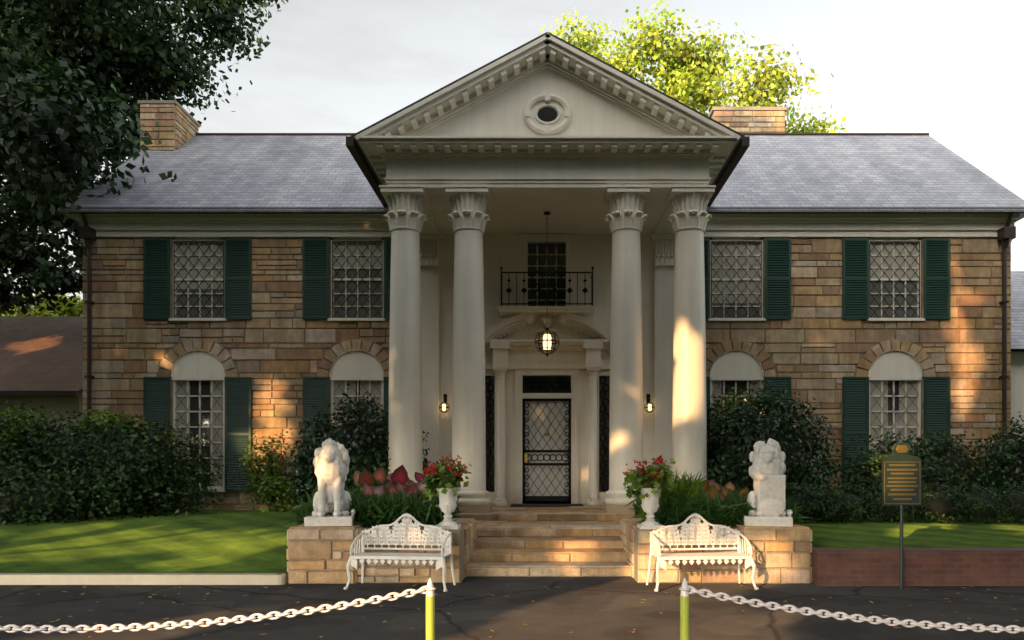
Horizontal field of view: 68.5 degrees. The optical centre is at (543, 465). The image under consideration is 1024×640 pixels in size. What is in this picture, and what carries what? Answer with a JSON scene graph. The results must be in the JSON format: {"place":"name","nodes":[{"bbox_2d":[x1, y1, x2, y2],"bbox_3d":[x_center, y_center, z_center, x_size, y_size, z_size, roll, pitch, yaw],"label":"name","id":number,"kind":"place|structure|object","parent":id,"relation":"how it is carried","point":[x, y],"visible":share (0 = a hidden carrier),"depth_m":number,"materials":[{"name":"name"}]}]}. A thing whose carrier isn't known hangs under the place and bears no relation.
{"place":"outdoors","nodes":[
{"label":"outdoors","id":0,"kind":"place"},
{"bbox_2d":[0,391,82,440],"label":"annex walls","id":1,"kind":"structure","parent":0,"point":[64,404],"depth_m":20.25,"materials":[{"name":"beige paint"}]},
{"bbox_2d":[0,391,78,395],"bbox_3d":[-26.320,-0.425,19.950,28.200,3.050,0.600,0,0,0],"label":"fascia board","id":2,"kind":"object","parent":1,"relation":"attached to","point":[39,393],"depth_m":19.65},
{"bbox_2d":[0,316,82,391],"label":"annex roof shingles","id":3,"kind":"object","parent":1,"relation":"on","point":[41,353],"visible":0.25,"depth_m":22.18,"materials":[{"name":"brown"}]},
{"bbox_2d":[0,508,301,572],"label":"lawn","id":4,"kind":"structure","parent":0,"point":[233,541],"depth_m":12.50,"materials":[{"name":"green plant"}]},
{"bbox_2d":[0,0,287,317],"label":"oak","id":5,"kind":"object","parent":4,"relation":"on","point":[68,100],"depth_m":21.63,"materials":[{"name":"green plant"}]},
{"bbox_2d":[83,238,389,509],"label":"stone wall","id":6,"kind":"structure","parent":4,"relation":"on","point":[114,388],"depth_m":17.22,"materials":[{"name":"stone"}]},
{"bbox_2d":[75,215,1018,238],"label":"cornice","id":7,"kind":"structure","parent":6,"relation":"attached to","point":[717,226],"depth_m":17.15,"materials":[{"name":"white paint"}]},
{"bbox_2d":[83,237,390,509],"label":"mortar joints","id":8,"kind":"object","parent":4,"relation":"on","point":[229,350],"visible":0.18,"depth_m":17.25,"materials":[{"name":"beige concrete"}]},
{"bbox_2d":[168,238,924,491],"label":"window frames","id":9,"kind":"structure","parent":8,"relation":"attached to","point":[360,365],"depth_m":17.28,"materials":[{"name":"white wood"}]},
{"bbox_2d":[190,381,898,485],"bbox_3d":[0.080,-0.715,17.340,17.100,2.530,0.001,0,0,0],"label":"window glass","id":10,"kind":"object","parent":9,"relation":"in","point":[204,407],"visible":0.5,"depth_m":17.34,"materials":[{"name":"grey glass"}]},
{"bbox_2d":[143,238,949,490],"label":"shutters","id":11,"kind":"object","parent":9,"relation":"attached to","point":[777,305],"visible":0.62,"depth_m":17.18,"materials":[{"name":"teal wood"}]},
{"bbox_2d":[177,269,916,316],"bbox_3d":[0.080,-4.280,17.340,17.100,1.820,0.001,0,0,0],"label":"window glass","id":12,"kind":"object","parent":9,"relation":"in","point":[362,299],"visible":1,"depth_m":17.34,"materials":[{"name":"glass"}]},
{"bbox_2d":[233,426,297,512],"bbox_3d":[-6.162,0.233,16.788,1.708,2.224,1.064,0,0,0],"label":"shrub","id":13,"kind":"object","parent":4,"relation":"on","point":[275,488],"visible":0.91,"depth_m":16.76,"materials":[{"name":"green plant"}]},
{"bbox_2d":[283,383,438,504],"bbox_3d":[-3.651,-0.143,15.182,3.183,2.971,2.482,0,0,0],"label":"holly","id":14,"kind":"object","parent":4,"relation":"on","point":[304,470],"depth_m":14.66,"materials":[{"name":"green plant"}]},
{"bbox_2d":[59,207,1023,441],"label":"gutters and downspouts","id":15,"kind":"object","parent":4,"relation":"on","point":[1006,234],"visible":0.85,"depth_m":16.91,"materials":[{"name":"brown"}]},
{"bbox_2d":[0,577,1023,639],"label":"road asphalt","id":16,"kind":"structure","parent":0,"point":[620,610],"depth_m":8.26,"materials":[{"name":"grey asphalt"}]},
{"bbox_2d":[0,573,286,584],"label":"white kerb","id":17,"kind":"structure","parent":16,"relation":"on","point":[143,578],"depth_m":10.03,"materials":[{"name":"paint"}]},
{"bbox_2d":[286,523,364,583],"bbox_3d":[-2.991,1.217,10.571,0.975,0.767,0.958,0,0,0],"label":"lion pedestal","id":18,"kind":"object","parent":16,"relation":"on","point":[310,549],"depth_m":10.11,"materials":[{"name":"beige stone"}]},
{"bbox_2d":[304,438,355,525],"bbox_3d":[-2.986,0.233,10.638,0.664,1.223,0.736,0,0,-8],"label":"lion statue","id":19,"kind":"object","parent":18,"relation":"on","point":[331,460],"visible":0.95,"depth_m":10.39,"materials":[{"name":"white stone"}]},
{"bbox_2d":[343,513,455,591],"bbox_3d":[-1.852,1.124,9.812,1.370,0.964,0.605,0,0,7],"label":"bench","id":20,"kind":"object","parent":16,"relation":"on","point":[432,532],"visible":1,"depth_m":9.98,"materials":[{"name":"white paint"}]},
{"bbox_2d":[356,527,463,582],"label":"stone wall","id":21,"kind":"structure","parent":16,"relation":"on","point":[436,576],"depth_m":10.17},
{"bbox_2d":[418,454,471,528],"bbox_3d":[-1.352,0.355,10.416,0.744,1.040,0.854,0,0,0],"label":"urn","id":22,"kind":"object","parent":21,"relation":"on","point":[446,478],"depth_m":10.29,"materials":[{"name":"white stone"}]},
{"bbox_2d":[18,585,1017,637],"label":"fallen leaves","id":23,"kind":"object","parent":16,"relation":"on","point":[487,594],"visible":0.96,"depth_m":8.69,"materials":[{"name":"brown plant"}]},
{"bbox_2d":[456,504,634,576],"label":"porch steps","id":24,"kind":"structure","parent":16,"relation":"on","point":[567,523],"depth_m":11.81,"materials":[{"name":"beige stone"}]},
{"bbox_2d":[454,502,634,512],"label":"column plinths","id":25,"kind":"object","parent":24,"relation":"on","point":[487,508],"depth_m":14.08,"materials":[{"name":"beige stone"}]},
{"bbox_2d":[379,185,715,504],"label":"portico columns","id":26,"kind":"structure","parent":25,"relation":"on","point":[625,218],"depth_m":14.23,"materials":[{"name":"white paint"}]},
{"bbox_2d":[355,33,740,233],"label":"pediment","id":27,"kind":"structure","parent":26,"relation":"on","point":[480,127],"depth_m":14.18,"materials":[{"name":"white paint"}]},
{"bbox_2d":[354,34,741,184],"bbox_3d":[0.080,-6.924,17.295,7.180,1.952,7.110,0,0,0],"label":"portico roof","id":28,"kind":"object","parent":27,"relation":"on","point":[713,183],"visible":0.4,"depth_m":14.09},
{"bbox_2d":[440,234,653,503],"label":"white wall","id":29,"kind":"structure","parent":28,"relation":"attached to","point":[590,251],"depth_m":17.25,"materials":[{"name":"paint"}]},
{"bbox_2d":[174,241,919,503],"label":"wrought iron grilles","id":30,"kind":"object","parent":29,"relation":"on","point":[542,499],"visible":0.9,"depth_m":17.26,"materials":[{"name":"black metal"}]},
{"bbox_2d":[485,376,609,491],"bbox_3d":[0.080,-0.720,17.350,2.920,2.680,0.001,0,0,0],"label":"door glass","id":31,"kind":"object","parent":29,"relation":"attached to","point":[542,379],"visible":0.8,"depth_m":17.35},
{"bbox_2d":[420,234,674,475],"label":"pilasters","id":32,"kind":"object","parent":29,"relation":"attached to","point":[664,258],"visible":0.72,"depth_m":17.14,"materials":[{"name":"white paint"}]},
{"bbox_2d":[439,212,654,412],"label":"iron lanterns","id":33,"kind":"object","parent":28,"relation":"hanging from","point":[547,329],"visible":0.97,"depth_m":15.75,"materials":[{"name":"black metal"}]},
{"bbox_2d":[442,334,651,410],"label":"bulbs","id":34,"kind":"object","parent":33,"relation":"attached to","point":[544,345],"visible":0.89,"depth_m":15.72,"materials":[{"name":"white glass"}]},
{"bbox_2d":[484,233,610,504],"bbox_3d":[0.080,-2.225,17.027,3.600,6.270,0.635,0,0,0],"label":"door trim","id":35,"kind":"structure","parent":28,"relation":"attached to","point":[581,332],"depth_m":17.16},
{"bbox_2d":[525,401,568,495],"bbox_3d":[0.080,-0.310,17.310,1.120,2.440,0.001,0,0,0],"label":"front door leaf","id":36,"kind":"object","parent":35,"relation":"attached to","point":[542,444],"visible":0.6,"depth_m":17.31,"materials":[{"name":"white"}]},
{"bbox_2d":[525,430,548,461],"bbox_3d":[-0.152,-0.440,17.240,0.555,0.760,0.090,0,0,0],"label":"door hardware","id":37,"kind":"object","parent":36,"relation":"attached to","point":[526,455],"depth_m":17.22,"materials":[{"name":"gold metal"}]},
{"bbox_2d":[528,244,565,305],"bbox_3d":[0.080,-4.320,17.350,0.880,1.600,0.001,0,0,0],"label":"window grille","id":38,"kind":"object","parent":35,"relation":"attached to","point":[551,259],"visible":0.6,"depth_m":17.35,"materials":[{"name":"black metal"}]},
{"bbox_2d":[346,32,749,205],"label":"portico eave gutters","id":39,"kind":"object","parent":28,"relation":"attached to","point":[720,182],"visible":0.82,"depth_m":13.90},
{"bbox_2d":[531,100,564,127],"bbox_3d":[0.080,-6.620,14.170,0.720,0.560,0.038,0,0,0],"label":"oval window frame","id":40,"kind":"object","parent":27,"relation":"attached to","point":[541,104],"visible":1,"depth_m":14.18,"materials":[{"name":"white paint"}]},
{"bbox_2d":[538,107,557,121],"bbox_3d":[0.080,-6.620,14.174,0.380,0.280,0.001,0,0,0],"label":"oval window","id":41,"kind":"structure","parent":40,"relation":"in","point":[547,114],"depth_m":14.17,"materials":[{"name":"black glass"}]},
{"bbox_2d":[510,504,583,506],"bbox_3d":[0.080,0.889,16.690,1.600,0.018,0.880,0,0,0],"label":"threshold","id":42,"kind":"object","parent":24,"relation":"on","point":[539,505],"depth_m":16.36,"materials":[{"name":"beige stone"}]},
{"bbox_2d":[426,595,688,639],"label":"chain posts","id":43,"kind":"object","parent":16,"relation":"on","point":[430,618],"visible":0.84,"depth_m":4.23,"materials":[{"name":"yellow metal"}]},
{"bbox_2d":[0,585,1023,633],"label":"plastic chain","id":44,"kind":"object","parent":43,"relation":"attached to","point":[421,590],"visible":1,"depth_m":4.18,"materials":[{"name":"white plastic"}]},
{"bbox_2d":[425,578,689,596],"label":"post finials","id":45,"kind":"object","parent":43,"relation":"on","point":[431,588],"visible":1,"depth_m":4.23,"materials":[{"name":"metal"}]},
{"bbox_2d":[634,527,741,582],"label":"stone wall","id":46,"kind":"structure","parent":16,"relation":"on","point":[716,572],"depth_m":10.16,"materials":[{"name":"beige stone"}]},
{"bbox_2d":[623,455,679,528],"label":"potted flowers","id":47,"kind":"object","parent":46,"relation":"on","point":[637,479],"depth_m":10.26,"materials":[{"name":"green plant"}]},
{"bbox_2d":[646,513,758,591],"bbox_3d":[2.052,1.124,9.812,1.370,0.964,0.605,0,0,-6],"label":"bench","id":48,"kind":"object","parent":16,"relation":"on","point":[668,531],"visible":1,"depth_m":9.99,"materials":[{"name":"white paint"}]},
{"bbox_2d":[734,524,811,583],"bbox_3d":[3.148,1.218,10.571,0.972,0.763,0.957,0,0,0],"label":"lion pedestal","id":49,"kind":"object","parent":16,"relation":"on","point":[778,538],"depth_m":10.10,"materials":[{"name":"beige stone"}]},
{"bbox_2d":[744,438,792,526],"bbox_3d":[3.166,0.233,10.612,0.664,1.223,0.780,0,0,12],"label":"lion statue","id":50,"kind":"object","parent":49,"relation":"on","point":[767,469],"visible":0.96,"depth_m":10.33,"materials":[{"name":"white stone"}]},
{"bbox_2d":[882,442,921,588],"bbox_3d":[4.650,0.650,9.750,0.500,1.900,0.052,0,0,0],"label":"historical marker","id":51,"kind":"object","parent":16,"relation":"on","point":[901,458],"visible":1,"depth_m":9.73,"materials":[{"name":"metal"}]},
{"bbox_2d":[884,445,919,503],"bbox_3d":[4.650,0.122,9.728,0.470,0.765,0.013,0,0,0],"label":"sign lettering","id":52,"kind":"object","parent":51,"relation":"attached to","point":[902,449],"visible":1,"depth_m":9.73},
{"bbox_2d":[811,548,1023,585],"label":"brick retaining wall","id":53,"kind":"structure","parent":16,"relation":"on","point":[922,566],"depth_m":9.93,"materials":[{"name":"red brick"}]},
{"bbox_2d":[0,0,1023,299],"label":"sky","id":54,"kind":"structure","parent":0,"point":[952,71],"materials":[{"name":"white"}]},
{"bbox_2d":[176,243,916,485],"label":"windows","id":55,"kind":"structure","parent":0,"point":[741,273],"depth_m":17.33,"materials":[{"name":"grey glass"}]},
{"bbox_2d":[172,237,921,445],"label":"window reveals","id":56,"kind":"object","parent":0,"point":[330,316],"depth_m":17.26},
{"bbox_2d":[797,515,1023,547],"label":"lawn","id":57,"kind":"structure","parent":0,"point":[875,534],"depth_m":11.99,"materials":[{"name":"green plant"}]},
{"bbox_2d":[706,380,841,516],"bbox_3d":[4.342,-0.167,15.202,3.564,3.340,2.744,0,0,0],"label":"holly","id":58,"kind":"object","parent":57,"relation":"on","point":[733,418],"depth_m":14.65,"materials":[{"name":"green plant"}]},
{"bbox_2d":[704,237,1010,483],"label":"mortar joints","id":59,"kind":"object","parent":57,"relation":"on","point":[870,345],"visible":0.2,"depth_m":17.25,"materials":[{"name":"brown concrete"}]},
{"bbox_2d":[705,238,1010,487],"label":"stone wall","id":60,"kind":"structure","parent":57,"relation":"on","point":[818,387],"depth_m":17.22,"materials":[{"name":"stone"}]},
{"bbox_2d":[785,481,1023,524],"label":"hedge","id":61,"kind":"object","parent":57,"relation":"on","point":[819,500],"depth_m":13.78,"materials":[{"name":"green plant"}]},
{"bbox_2d":[832,425,1006,493],"bbox_3d":[7.815,0.403,15.754,3.676,2.479,2.526,0,0,0],"label":"shrub","id":62,"kind":"object","parent":57,"relation":"on","point":[921,452],"visible":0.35,"depth_m":15.40,"materials":[{"name":"green plant"}]},
{"bbox_2d":[863,452,976,490],"bbox_3d":[7.910,0.367,15.765,2.400,1.325,1.290,0,0,0],"label":"shrub","id":63,"kind":"object","parent":57,"relation":"on","point":[926,477],"visible":0.1,"depth_m":15.44,"materials":[{"name":"green plant"}]},
{"bbox_2d":[970,412,1023,512],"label":"shrub","id":64,"kind":"object","parent":57,"relation":"on","point":[1001,447],"visible":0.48,"depth_m":15.29,"materials":[{"name":"green plant"}]},
{"bbox_2d":[993,441,1023,490],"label":"shrub","id":65,"kind":"object","parent":57,"relation":"on","point":[1014,474],"visible":0.12,"depth_m":15.30,"materials":[{"name":"green plant"}]},
{"bbox_2d":[1011,352,1023,443],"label":"white wing walls","id":66,"kind":"structure","parent":57,"relation":"on","point":[1017,381],"depth_m":17.85,"materials":[{"name":"paint"}]},
{"bbox_2d":[1011,271,1023,351],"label":"roof","id":67,"kind":"structure","parent":66,"relation":"on","point":[1017,311],"depth_m":19.57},
{"label":"ground","id":68,"kind":"structure","parent":0,"visible":0},
{"bbox_2d":[2,290,82,315],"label":"trees","id":69,"kind":"object","parent":68,"relation":"on","point":[76,309],"visible":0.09,"depth_m":31.61,"materials":[{"name":"green plant"}]},
{"bbox_2d":[0,399,242,525],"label":"hedge","id":70,"kind":"object","parent":68,"relation":"on","point":[185,479],"depth_m":14.94,"materials":[{"name":"green plant"}]},
{"bbox_2d":[0,401,144,447],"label":"shrubs","id":71,"kind":"object","parent":70,"relation":"on","point":[12,426],"visible":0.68,"depth_m":15.27,"materials":[{"name":"plant"}]},
{"bbox_2d":[452,518,476,577],"bbox_3d":[-1.330,1.232,11.470,0.495,0.737,1.760,0,0,0],"label":"stair cheek","id":72,"kind":"object","parent":68,"relation":"on","point":[470,533],"depth_m":11.15,"materials":[{"name":"beige stone"}]},
{"bbox_2d":[620,518,644,577],"bbox_3d":[1.491,1.233,11.470,0.493,0.734,1.760,0,0,0],"label":"stair cheek","id":73,"kind":"object","parent":68,"relation":"on","point":[626,529],"depth_m":11.18,"materials":[{"name":"beige stone"}]},
{"bbox_2d":[540,0,846,132],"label":"tree","id":74,"kind":"object","parent":68,"relation":"on","point":[688,67],"visible":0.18,"depth_m":34.31,"materials":[{"name":"green plant"}]},
{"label":"planting bed soil","id":75,"kind":"structure","parent":0,"visible":0},
{"bbox_2d":[284,486,458,527],"bbox_3d":[-2.477,0.718,10.913,2.445,0.838,1.294,0,0,0],"label":"liriope","id":76,"kind":"object","parent":75,"relation":"on","point":[374,512],"visible":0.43,"depth_m":10.66,"materials":[{"name":"green plant"}]},
{"bbox_2d":[345,483,467,517],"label":"plants","id":77,"kind":"object","parent":75,"relation":"on","point":[418,494],"visible":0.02,"depth_m":11.79,"materials":[{"name":"green plant"}]},
{"bbox_2d":[350,465,437,499],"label":"caladiums","id":78,"kind":"object","parent":77,"relation":"on","point":[365,479],"visible":0.52,"depth_m":11.56,"materials":[{"name":"red plant"}]},
{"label":"planting bed soil","id":79,"kind":"structure","parent":0,"visible":0},
{"bbox_2d":[627,465,713,522],"bbox_3d":[2.022,0.569,11.340,1.307,1.176,1.456,0,0,38],"label":"plant","id":80,"kind":"object","parent":79,"relation":"on","point":[692,487],"visible":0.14,"depth_m":11.07,"materials":[{"name":"green plant"}]},
{"bbox_2d":[625,484,748,521],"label":"plants","id":81,"kind":"object","parent":79,"relation":"on","point":[637,509],"depth_m":12.99,"materials":[{"name":"green plant"}]},
{"bbox_2d":[685,479,753,499],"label":"caladiums","id":82,"kind":"object","parent":81,"relation":"on","point":[712,484],"visible":0.17,"depth_m":11.68,"materials":[{"name":"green plant"}]},
{"bbox_2d":[645,488,812,526],"bbox_3d":[2.643,0.717,10.921,2.440,0.842,1.211,0,0,0],"label":"liriope","id":83,"kind":"object","parent":79,"relation":"on","point":[730,512],"visible":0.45,"depth_m":10.65,"materials":[{"name":"green plant"}]},
{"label":"house side walls","id":84,"kind":"object","parent":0,"visible":0},
{"bbox_2d":[57,136,1023,221],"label":"roof slate","id":85,"kind":"object","parent":84,"relation":"on","point":[768,171],"visible":0.18,"depth_m":18.38,"materials":[{"name":"grey stone"}]},
{"bbox_2d":[140,104,198,150],"bbox_3d":[-10.411,-8.380,20.956,0.978,2.760,1.388,0,0,0],"label":"chimney","id":86,"kind":"object","parent":85,"relation":"attached to","point":[165,131],"depth_m":20.28,"materials":[{"name":"beige brick"}]},
{"bbox_2d":[137,100,199,126],"bbox_3d":[-10.430,-9.800,20.975,1.040,0.080,1.450,0,0,0],"label":"chimney cap","id":87,"kind":"object","parent":86,"relation":"on","point":[139,102],"visible":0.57,"depth_m":20.27,"materials":[{"name":"grey stone"}]},
{"bbox_2d":[75,214,1018,214],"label":"soffit","id":88,"kind":"structure","parent":85,"relation":"attached to","point":[383,214],"depth_m":16.96,"materials":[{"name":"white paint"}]},
{"bbox_2d":[195,133,928,135],"bbox_3d":[0.080,-9.450,21.500,21.880,0.120,0.120,0,0,0],"label":"ridge cap","id":89,"kind":"object","parent":85,"relation":"on","point":[744,134],"visible":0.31,"depth_m":21.45,"materials":[{"name":"grey"}]},
{"bbox_2d":[711,111,784,132],"bbox_3d":[6.080,-9.325,22.631,2.100,2.250,1.037,0,0,0],"label":"chimney","id":90,"kind":"object","parent":85,"relation":"attached to","point":[747,116],"depth_m":22.12,"materials":[{"name":"beige brick"}]},
{"bbox_2d":[708,107,786,117],"bbox_3d":[6.080,-10.500,22.650,2.200,0.100,1.100,0,0,0],"label":"chimney cap","id":91,"kind":"object","parent":90,"relation":"on","point":[713,109],"visible":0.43,"depth_m":22.10,"materials":[{"name":"beige stone"}]}
]}

